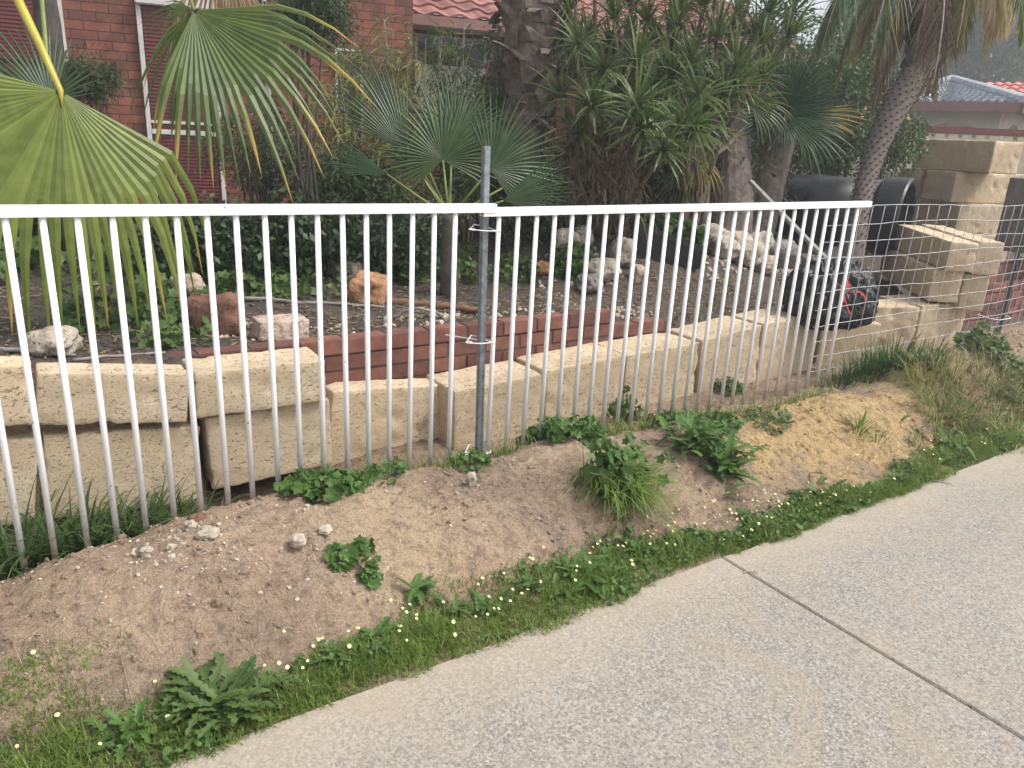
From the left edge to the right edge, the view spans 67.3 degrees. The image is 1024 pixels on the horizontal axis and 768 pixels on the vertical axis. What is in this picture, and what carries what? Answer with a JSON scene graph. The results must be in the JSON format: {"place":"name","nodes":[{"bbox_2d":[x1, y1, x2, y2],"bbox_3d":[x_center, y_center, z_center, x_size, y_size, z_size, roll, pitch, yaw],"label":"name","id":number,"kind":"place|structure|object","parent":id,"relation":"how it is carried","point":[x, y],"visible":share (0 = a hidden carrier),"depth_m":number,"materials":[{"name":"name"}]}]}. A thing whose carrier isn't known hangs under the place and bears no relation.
{"place":"outdoors","nodes":[
{"label":"outdoors","id":0,"kind":"place"},
{"bbox_2d":[4,304,760,355],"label":"ground","id":1,"kind":"structure","parent":0,"point":[363,329],"depth_m":7.62,"materials":[{"name":"soil"}]},
{"bbox_2d":[0,0,824,203],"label":"brick house","id":2,"kind":"structure","parent":1,"relation":"on","point":[116,31],"depth_m":8.36,"materials":[{"name":"brick"}]},
{"bbox_2d":[0,0,67,61],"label":"window frame","id":3,"kind":"structure","parent":2,"relation":"in","point":[6,5],"depth_m":7.40,"materials":[{"name":"paint"}]},
{"bbox_2d":[134,0,226,203],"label":"window frame","id":4,"kind":"structure","parent":2,"relation":"in","point":[148,7],"depth_m":8.06,"materials":[{"name":"paint"}]},
{"bbox_2d":[414,33,486,131],"bbox_3d":[-0.792,-3.790,9.882,0.936,1.233,0.028,-4,19,-20],"label":"window frame","id":5,"kind":"structure","parent":2,"relation":"in","point":[467,41],"depth_m":9.77,"materials":[{"name":"glass"}]},
{"bbox_2d":[893,2,1021,82],"bbox_3d":[20.266,-14.119,36.663,8.379,9.834,6.550,-9,22,-33],"label":"tree","id":6,"kind":"object","parent":1,"relation":"on","point":[958,70],"visible":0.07,"depth_m":34.37,"materials":[{"name":"green plant"}]},
{"bbox_2d":[949,0,1023,82],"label":"tree","id":7,"kind":"object","parent":1,"relation":"on","point":[1008,50],"visible":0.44,"depth_m":33.59,"materials":[{"name":"green plant"}]},
{"bbox_2d":[0,295,1023,767],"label":"dirt bank","id":8,"kind":"structure","parent":0,"point":[326,607],"depth_m":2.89,"materials":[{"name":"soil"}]},
{"bbox_2d":[0,432,37,525],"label":"limestone block","id":9,"kind":"structure","parent":8,"relation":"on","point":[22,455],"depth_m":2.98,"materials":[{"name":"stone"}]},
{"bbox_2d":[0,356,31,425],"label":"limestone block","id":10,"kind":"structure","parent":9,"relation":"on","point":[14,401],"depth_m":2.85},
{"bbox_2d":[0,469,191,583],"bbox_3d":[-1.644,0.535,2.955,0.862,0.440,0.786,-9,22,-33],"label":"strappy grass","id":11,"kind":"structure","parent":8,"relation":"on","point":[100,522],"depth_m":2.94,"materials":[{"name":"plant"}]},
{"bbox_2d":[42,421,199,518],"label":"limestone block","id":12,"kind":"structure","parent":8,"relation":"on","point":[57,456],"depth_m":3.17,"materials":[{"name":"stone"}]},
{"bbox_2d":[35,362,187,424],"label":"limestone block","id":13,"kind":"structure","parent":12,"relation":"on","point":[49,398],"depth_m":3.04,"materials":[{"name":"stone"}]},
{"bbox_2d":[84,698,161,763],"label":"verge weed","id":14,"kind":"object","parent":8,"relation":"on","point":[137,711],"visible":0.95,"depth_m":2.12,"materials":[{"name":"green plant"}]},
{"bbox_2d":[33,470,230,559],"bbox_3d":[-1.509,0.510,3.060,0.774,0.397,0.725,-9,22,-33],"label":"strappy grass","id":15,"kind":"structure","parent":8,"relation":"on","point":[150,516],"depth_m":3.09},
{"bbox_2d":[157,653,230,707],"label":"rosette weed","id":16,"kind":"object","parent":8,"relation":"on","point":[178,680],"visible":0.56,"depth_m":2.27,"materials":[{"name":"green plant"}]},
{"bbox_2d":[161,651,274,759],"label":"rosette weed","id":17,"kind":"object","parent":8,"relation":"on","point":[220,705],"visible":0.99,"depth_m":2.19,"materials":[{"name":"green plant"}]},
{"bbox_2d":[0,203,496,572],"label":"fence panel","id":18,"kind":"object","parent":8,"relation":"on","point":[76,212],"visible":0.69,"depth_m":2.84,"materials":[{"name":"white paint"}]},
{"bbox_2d":[197,397,331,488],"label":"limestone block","id":19,"kind":"structure","parent":8,"relation":"on","point":[262,441],"depth_m":3.48,"materials":[{"name":"stone"}]},
{"bbox_2d":[181,347,325,417],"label":"limestone block","id":20,"kind":"structure","parent":19,"relation":"on","point":[205,388],"depth_m":3.36,"materials":[{"name":"stone"}]},
{"bbox_2d":[272,464,365,502],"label":"creeping weed","id":21,"kind":"object","parent":8,"relation":"on","point":[310,484],"visible":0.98,"depth_m":3.05,"materials":[{"name":"green plant"}]},
{"bbox_2d":[31,307,610,384],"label":"brick wall","id":22,"kind":"structure","parent":8,"relation":"on","point":[465,355],"depth_m":4.24,"materials":[{"name":"brick"}]},
{"bbox_2d":[345,534,380,567],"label":"leafy weed","id":23,"kind":"object","parent":8,"relation":"on","point":[360,544],"visible":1,"depth_m":2.77,"materials":[{"name":"green plant"}]},
{"bbox_2d":[352,455,407,486],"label":"creeping weed","id":24,"kind":"object","parent":8,"relation":"on","point":[374,471],"visible":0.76,"depth_m":3.29,"materials":[{"name":"green plant"}]},
{"bbox_2d":[325,378,438,466],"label":"limestone block","id":25,"kind":"structure","parent":8,"relation":"on","point":[357,410],"depth_m":3.99,"materials":[{"name":"stone"}]},
{"bbox_2d":[396,572,441,610],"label":"rosette weed","id":26,"kind":"object","parent":8,"relation":"on","point":[417,589],"visible":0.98,"depth_m":2.74,"materials":[{"name":"green plant"}]},
{"bbox_2d":[475,145,490,454],"bbox_3d":[-0.137,-0.311,3.522,0.056,1.494,0.028,-9,22,-33],"label":"metal post","id":27,"kind":"object","parent":8,"relation":"on","point":[483,252],"visible":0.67,"depth_m":3.49,"materials":[{"name":"metal"}]},
{"bbox_2d":[426,360,540,449],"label":"limestone block","id":28,"kind":"structure","parent":8,"relation":"on","point":[464,409],"depth_m":4.18,"materials":[{"name":"stone"}]},
{"bbox_2d":[0,330,1023,745],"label":"soil clods","id":29,"kind":"object","parent":8,"relation":"on","point":[216,602],"visible":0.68,"depth_m":2.74,"materials":[{"name":"soil"}]},
{"bbox_2d":[0,343,1023,764],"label":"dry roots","id":30,"kind":"object","parent":8,"relation":"on","point":[396,535],"visible":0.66,"depth_m":2.90,"materials":[{"name":"plant"}]},
{"bbox_2d":[1,330,1022,741],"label":"pebbles","id":31,"kind":"object","parent":8,"relation":"on","point":[171,556],"visible":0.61,"depth_m":2.71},
{"bbox_2d":[106,366,1023,767],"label":"verge clover","id":32,"kind":"object","parent":8,"relation":"on","point":[330,652],"visible":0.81,"depth_m":3.10,"materials":[{"name":"green plant"}]},
{"bbox_2d":[516,343,621,420],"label":"limestone block","id":33,"kind":"structure","parent":8,"relation":"on","point":[552,379],"depth_m":4.53,"materials":[{"name":"stone"}]},
{"bbox_2d":[533,414,607,444],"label":"leafy weed","id":34,"kind":"object","parent":8,"relation":"on","point":[588,427],"visible":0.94,"depth_m":3.77,"materials":[{"name":"green plant"}]},
{"bbox_2d":[550,548,608,597],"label":"rosette weed","id":35,"kind":"object","parent":8,"relation":"on","point":[586,559],"visible":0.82,"depth_m":2.98,"materials":[{"name":"green plant"}]},
{"bbox_2d":[556,429,700,549],"bbox_3d":[0.518,0.437,3.377,0.672,0.410,0.697,6,18,8],"label":"grassy clump","id":36,"kind":"object","parent":8,"relation":"on","point":[615,474],"visible":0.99,"depth_m":3.34,"materials":[{"name":"green plant"}]},
{"bbox_2d":[608,317,666,339],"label":"brick wall","id":37,"kind":"structure","parent":8,"relation":"on","point":[648,325],"depth_m":5.09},
{"bbox_2d":[597,333,698,405],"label":"limestone block","id":38,"kind":"structure","parent":8,"relation":"on","point":[643,367],"depth_m":4.87,"materials":[{"name":"stone"}]},
{"bbox_2d":[480,201,872,456],"bbox_3d":[1.032,-0.350,4.279,2.865,1.292,0.036,-9,22,-33],"label":"fence panel","id":39,"kind":"object","parent":8,"relation":"on","point":[571,211],"visible":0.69,"depth_m":4.12,"materials":[{"name":"white paint"}]},
{"bbox_2d":[656,410,769,500],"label":"feathery weed","id":40,"kind":"object","parent":8,"relation":"on","point":[695,435],"visible":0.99,"depth_m":3.75,"materials":[{"name":"green plant"}]},
{"bbox_2d":[670,315,760,391],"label":"limestone block","id":41,"kind":"structure","parent":8,"relation":"on","point":[711,342],"depth_m":5.18,"materials":[{"name":"stone"}]},
{"bbox_2d":[744,406,794,434],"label":"leafy weed","id":42,"kind":"object","parent":8,"relation":"on","point":[750,413],"visible":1,"depth_m":4.26,"materials":[{"name":"green plant"}]},
{"bbox_2d":[735,305,813,381],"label":"limestone block","id":43,"kind":"structure","parent":8,"relation":"on","point":[778,341],"depth_m":5.49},
{"bbox_2d":[780,256,878,330],"bbox_3d":[2.298,-0.651,5.548,0.695,0.550,0.554,7,18,11],"label":"rubbish bag","id":44,"kind":"object","parent":43,"relation":"on","point":[850,298],"visible":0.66,"depth_m":5.38,"materials":[{"name":"plastic"}]},
{"bbox_2d":[813,321,880,364],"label":"limestone block","id":45,"kind":"structure","parent":8,"relation":"on","point":[851,340],"depth_m":5.92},
{"bbox_2d":[824,343,908,385],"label":"long grass","id":46,"kind":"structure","parent":8,"relation":"on","point":[864,371],"depth_m":5.19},
{"bbox_2d":[874,299,919,353],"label":"limestone block","id":47,"kind":"structure","parent":8,"relation":"on","point":[890,310],"depth_m":6.30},
{"bbox_2d":[845,327,971,375],"bbox_3d":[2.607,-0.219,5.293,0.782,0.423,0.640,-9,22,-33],"label":"long grass","id":48,"kind":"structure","parent":8,"relation":"on","point":[881,352],"depth_m":5.27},
{"bbox_2d":[804,204,1023,384],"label":"wire fence","id":49,"kind":"object","parent":8,"relation":"on","point":[919,297],"visible":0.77,"depth_m":5.53,"materials":[{"name":"metal"}]},
{"bbox_2d":[879,293,965,348],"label":"limestone block","id":50,"kind":"structure","parent":8,"relation":"on","point":[939,317],"depth_m":6.53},
{"bbox_2d":[880,250,962,302],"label":"limestone block","id":51,"kind":"structure","parent":50,"relation":"on","point":[889,262],"depth_m":6.63,"materials":[{"name":"stone"}]},
{"bbox_2d":[774,174,917,255],"bbox_3d":[3.342,-1.776,7.931,1.340,0.770,0.770,16,22,34],"label":"black drum","id":52,"kind":"object","parent":51,"relation":"on","point":[889,190],"visible":0.57,"depth_m":7.66,"materials":[{"name":"plastic"}]},
{"bbox_2d":[895,224,978,272],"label":"limestone block","id":53,"kind":"structure","parent":51,"relation":"on","point":[925,246],"depth_m":6.51,"materials":[{"name":"stone"}]},
{"bbox_2d":[954,272,988,310],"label":"limestone block","id":54,"kind":"structure","parent":50,"relation":"on","point":[971,297],"depth_m":6.42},
{"bbox_2d":[921,224,1003,275],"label":"limestone block","id":55,"kind":"structure","parent":54,"relation":"on","point":[982,255],"depth_m":6.29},
{"bbox_2d":[912,198,1002,233],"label":"limestone block","id":56,"kind":"structure","parent":55,"relation":"on","point":[944,209],"depth_m":9.12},
{"bbox_2d":[921,170,1023,203],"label":"limestone block","id":57,"kind":"structure","parent":56,"relation":"on","point":[958,186],"depth_m":9.04,"materials":[{"name":"stone"}]},
{"bbox_2d":[911,139,1022,174],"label":"limestone block","id":58,"kind":"structure","parent":57,"relation":"on","point":[991,157],"depth_m":8.76,"materials":[{"name":"stone"}]},
{"bbox_2d":[881,338,984,410],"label":"grass tuft","id":59,"kind":"object","parent":8,"relation":"on","point":[922,378],"visible":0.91,"depth_m":5.00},
{"bbox_2d":[896,377,989,438],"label":"grass tuft","id":60,"kind":"object","parent":8,"relation":"on","point":[933,402],"visible":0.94,"depth_m":4.76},
{"bbox_2d":[895,339,1000,406],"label":"grass tuft","id":61,"kind":"object","parent":8,"relation":"on","point":[960,377],"visible":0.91,"depth_m":5.02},
{"bbox_2d":[928,376,1011,439],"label":"grass tuft","id":62,"kind":"object","parent":8,"relation":"on","point":[970,409],"visible":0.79,"depth_m":4.82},
{"bbox_2d":[952,320,1010,365],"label":"leafy weed","id":63,"kind":"object","parent":8,"relation":"on","point":[983,334],"visible":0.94,"depth_m":5.42,"materials":[{"name":"green plant"}]},
{"bbox_2d":[950,335,1022,399],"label":"grass tuft","id":64,"kind":"object","parent":8,"relation":"on","point":[987,365],"visible":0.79,"depth_m":5.23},
{"bbox_2d":[959,357,1023,435],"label":"grass tuft","id":65,"kind":"object","parent":8,"relation":"on","point":[999,402],"visible":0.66,"depth_m":5.06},
{"bbox_2d":[0,197,1023,355],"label":"garden soil","id":66,"kind":"structure","parent":0,"point":[37,313],"depth_m":5.49,"materials":[{"name":"soil"}]},
{"bbox_2d":[26,325,83,357],"bbox_3d":[-2.029,-0.185,3.397,0.206,0.146,0.218,1,18,-7],"label":"rock","id":67,"kind":"object","parent":66,"relation":"on","point":[41,343],"visible":0.76,"depth_m":3.33,"materials":[{"name":"stone"}]},
{"bbox_2d":[65,38,135,262],"bbox_3d":[-2.809,-1.435,5.191,0.527,1.654,0.505,2,18,-1],"label":"shrub","id":68,"kind":"object","parent":66,"relation":"on","point":[102,86],"visible":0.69,"depth_m":4.99,"materials":[{"name":"green plant"}]},
{"bbox_2d":[0,0,374,342],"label":"fan palm","id":69,"kind":"object","parent":66,"relation":"on","point":[59,144],"visible":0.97,"depth_m":3.60,"materials":[{"name":"green plant"}]},
{"bbox_2d":[187,292,239,336],"bbox_3d":[-1.532,-0.353,3.966,0.295,0.250,0.144,1,18,-6],"label":"rock","id":70,"kind":"object","parent":66,"relation":"on","point":[227,311],"visible":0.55,"depth_m":3.91,"materials":[{"name":"stone"}]},
{"bbox_2d":[128,190,301,275],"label":"shrub","id":71,"kind":"object","parent":66,"relation":"on","point":[222,234],"visible":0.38,"depth_m":4.85,"materials":[{"name":"green plant"}]},
{"bbox_2d":[185,92,333,217],"bbox_3d":[-1.903,-1.509,5.959,1.092,1.438,0.868,-9,22,-33],"label":"shrub","id":72,"kind":"object","parent":66,"relation":"on","point":[274,176],"visible":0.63,"depth_m":5.82,"materials":[{"name":"green plant"}]},
{"bbox_2d":[251,313,308,340],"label":"rock","id":73,"kind":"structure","parent":66,"relation":"on","point":[282,327],"depth_m":3.95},
{"bbox_2d":[227,187,377,277],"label":"shrub","id":74,"kind":"object","parent":66,"relation":"on","point":[304,226],"visible":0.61,"depth_m":5.14,"materials":[{"name":"green plant"}]},
{"bbox_2d":[258,0,363,275],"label":"shrub","id":75,"kind":"object","parent":66,"relation":"on","point":[333,13],"visible":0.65,"depth_m":5.08,"materials":[{"name":"green plant"}]},
{"bbox_2d":[279,143,422,222],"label":"shrub","id":76,"kind":"object","parent":66,"relation":"on","point":[363,187],"visible":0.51,"depth_m":5.80,"materials":[{"name":"green plant"}]},
{"bbox_2d":[287,27,426,203],"bbox_3d":[-1.267,-2.027,6.377,1.151,1.840,1.521,4,18,2],"label":"bamboo","id":77,"kind":"object","parent":66,"relation":"on","point":[344,131],"visible":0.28,"depth_m":6.26,"materials":[{"name":"green plant"}]},
{"bbox_2d":[0,225,719,348],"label":"ground cover","id":78,"kind":"object","parent":66,"relation":"on","point":[280,284],"visible":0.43,"depth_m":4.72,"materials":[{"name":"green plant"}]},
{"bbox_2d":[348,270,386,304],"bbox_3d":[-0.899,-0.598,4.884,0.266,0.223,0.263,1,18,-7],"label":"rock","id":79,"kind":"object","parent":66,"relation":"on","point":[378,288],"visible":0.7,"depth_m":4.79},
{"bbox_2d":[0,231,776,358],"bbox_3d":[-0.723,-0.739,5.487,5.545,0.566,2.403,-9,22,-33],"label":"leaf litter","id":80,"kind":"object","parent":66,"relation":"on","point":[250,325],"visible":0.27,"depth_m":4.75,"materials":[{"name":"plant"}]},
{"bbox_2d":[339,203,461,276],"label":"shrub","id":81,"kind":"object","parent":66,"relation":"on","point":[400,239],"visible":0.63,"depth_m":5.42,"materials":[{"name":"green plant"}]},
{"bbox_2d":[347,12,460,221],"bbox_3d":[-1.019,-2.149,6.537,1.128,2.026,1.566,-9,22,-33],"label":"bush","id":82,"kind":"object","parent":66,"relation":"on","point":[409,64],"visible":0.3,"depth_m":6.28,"materials":[{"name":"green plant"}]},
{"bbox_2d":[318,41,578,298],"bbox_3d":[-0.371,-1.416,5.128,1.763,1.637,0.852,5,18,7],"label":"young fan palm","id":83,"kind":"object","parent":66,"relation":"on","point":[445,133],"visible":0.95,"depth_m":4.98,"materials":[{"name":"green plant"}]},
{"bbox_2d":[400,16,511,241],"bbox_3d":[-0.470,-2.220,6.668,1.254,1.863,1.501,-9,22,-33],"label":"bamboo","id":84,"kind":"object","parent":66,"relation":"on","point":[464,181],"visible":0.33,"depth_m":6.50,"materials":[{"name":"green plant"}]},
{"bbox_2d":[434,57,573,232],"bbox_3d":[-0.101,-1.985,6.926,1.442,1.930,1.133,-9,22,-33],"label":"shrub","id":85,"kind":"object","parent":66,"relation":"on","point":[494,110],"visible":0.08,"depth_m":6.73,"materials":[{"name":"green plant"}]},
{"bbox_2d":[480,0,582,237],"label":"booted palm","id":86,"kind":"object","parent":66,"relation":"on","point":[522,47],"visible":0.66,"depth_m":6.08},
{"bbox_2d":[471,182,598,251],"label":"shrub","id":87,"kind":"object","parent":66,"relation":"on","point":[526,235],"visible":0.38,"depth_m":6.10,"materials":[{"name":"green plant"}]},
{"bbox_2d":[549,240,593,281],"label":"leafy weed","id":88,"kind":"object","parent":66,"relation":"on","point":[577,258],"visible":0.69,"depth_m":5.70,"materials":[{"name":"green plant"}]},
{"bbox_2d":[542,122,669,224],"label":"shrub","id":89,"kind":"object","parent":66,"relation":"on","point":[651,184],"visible":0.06,"depth_m":7.16,"materials":[{"name":"green plant"}]},
{"bbox_2d":[518,0,703,234],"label":"strap leaf tree","id":90,"kind":"object","parent":66,"relation":"on","point":[638,118],"visible":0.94,"depth_m":5.62,"materials":[{"name":"green plant"}]},
{"bbox_2d":[538,107,670,239],"bbox_3d":[0.598,-1.601,5.914,1.267,1.248,1.360,3,18,1],"label":"dead leaf skirt","id":91,"kind":"object","parent":90,"relation":"hanging from","point":[599,177],"visible":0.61,"depth_m":5.84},
{"bbox_2d":[219,235,1021,344],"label":"rubble chips","id":92,"kind":"object","parent":66,"relation":"on","point":[619,310],"visible":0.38,"depth_m":5.46,"materials":[{"name":"stone"}]},
{"bbox_2d":[630,218,707,268],"bbox_3d":[1.264,-1.150,6.280,0.591,0.352,0.354,3,18,1],"label":"planter","id":93,"kind":"object","parent":66,"relation":"on","point":[656,245],"visible":0.47,"depth_m":6.14,"materials":[{"name":"black plastic"}]},
{"bbox_2d":[628,201,704,245],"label":"potted leaves","id":94,"kind":"object","parent":93,"relation":"in","point":[659,220],"visible":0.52,"depth_m":6.16,"materials":[{"name":"green plant"}]},
{"bbox_2d":[641,103,802,217],"bbox_3d":[2.072,-1.949,7.643,1.881,1.659,1.336,-9,22,-33],"label":"shrub","id":95,"kind":"object","parent":66,"relation":"on","point":[755,158],"visible":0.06,"depth_m":7.29,"materials":[{"name":"green plant"}]},
{"bbox_2d":[654,59,795,233],"bbox_3d":[1.799,-2.034,6.893,1.277,1.739,0.789,-9,22,-33],"label":"stout palm","id":96,"kind":"object","parent":66,"relation":"on","point":[734,187],"visible":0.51,"depth_m":6.91,"materials":[{"name":"green plant"}]},
{"bbox_2d":[631,0,829,224],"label":"strap leaf tree","id":97,"kind":"object","parent":66,"relation":"on","point":[706,111],"visible":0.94,"depth_m":5.92,"materials":[{"name":"green plant"}]},
{"bbox_2d":[711,0,855,174],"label":"hedge tree","id":98,"kind":"object","parent":66,"relation":"on","point":[797,47],"visible":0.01,"depth_m":10.07,"materials":[{"name":"green plant"}]},
{"bbox_2d":[734,38,871,237],"bbox_3d":[2.626,-2.188,7.172,1.327,2.064,0.956,7,18,12],"label":"stout palm","id":99,"kind":"object","parent":66,"relation":"on","point":[812,120],"visible":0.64,"depth_m":6.90,"materials":[{"name":"green plant"}]},
{"bbox_2d":[790,4,900,177],"bbox_3d":[4.029,-3.035,9.691,1.804,3.231,1.527,-9,22,-33],"label":"hedge tree","id":100,"kind":"object","parent":66,"relation":"on","point":[857,77],"visible":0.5,"depth_m":9.30,"materials":[{"name":"green plant"}]},
{"bbox_2d":[845,110,934,254],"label":"shrub","id":101,"kind":"object","parent":66,"relation":"on","point":[898,149],"visible":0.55,"depth_m":8.53,"materials":[{"name":"green plant"}]},
{"bbox_2d":[810,0,1023,265],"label":"leaning palm","id":102,"kind":"object","parent":66,"relation":"on","point":[926,31],"visible":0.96,"depth_m":7.04,"materials":[{"name":"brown plant"}]},
{"bbox_2d":[159,558,1023,767],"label":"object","id":103,"kind":"structure","parent":0,"point":[720,663],"depth_m":2.36,"materials":[{"name":"concrete"}]},
{"bbox_2d":[723,446,1023,739],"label":"driveway","id":104,"kind":"structure","parent":0,"point":[926,583],"depth_m":3.14,"materials":[{"name":"concrete"}]},
{"bbox_2d":[961,317,1023,332],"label":"ground","id":105,"kind":"structure","parent":0,"point":[1007,328],"depth_m":7.66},
{"bbox_2d":[962,279,1023,328],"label":"brick wall","id":106,"kind":"structure","parent":105,"relation":"on","point":[995,295],"depth_m":7.77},
{"bbox_2d":[995,177,1023,252],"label":"dark stone block","id":107,"kind":"structure","parent":105,"relation":"on","point":[1015,193],"depth_m":8.05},
{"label":"far soil","id":108,"kind":"structure","parent":0,"visible":0},
{"bbox_2d":[789,125,1023,257],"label":"cream fence","id":109,"kind":"object","parent":108,"relation":"on","point":[967,133],"visible":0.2,"depth_m":12.05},
{"bbox_2d":[907,75,1023,140],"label":"house","id":110,"kind":"structure","parent":108,"relation":"on","point":[974,103],"depth_m":16.21,"materials":[{"name":"grey metal"}]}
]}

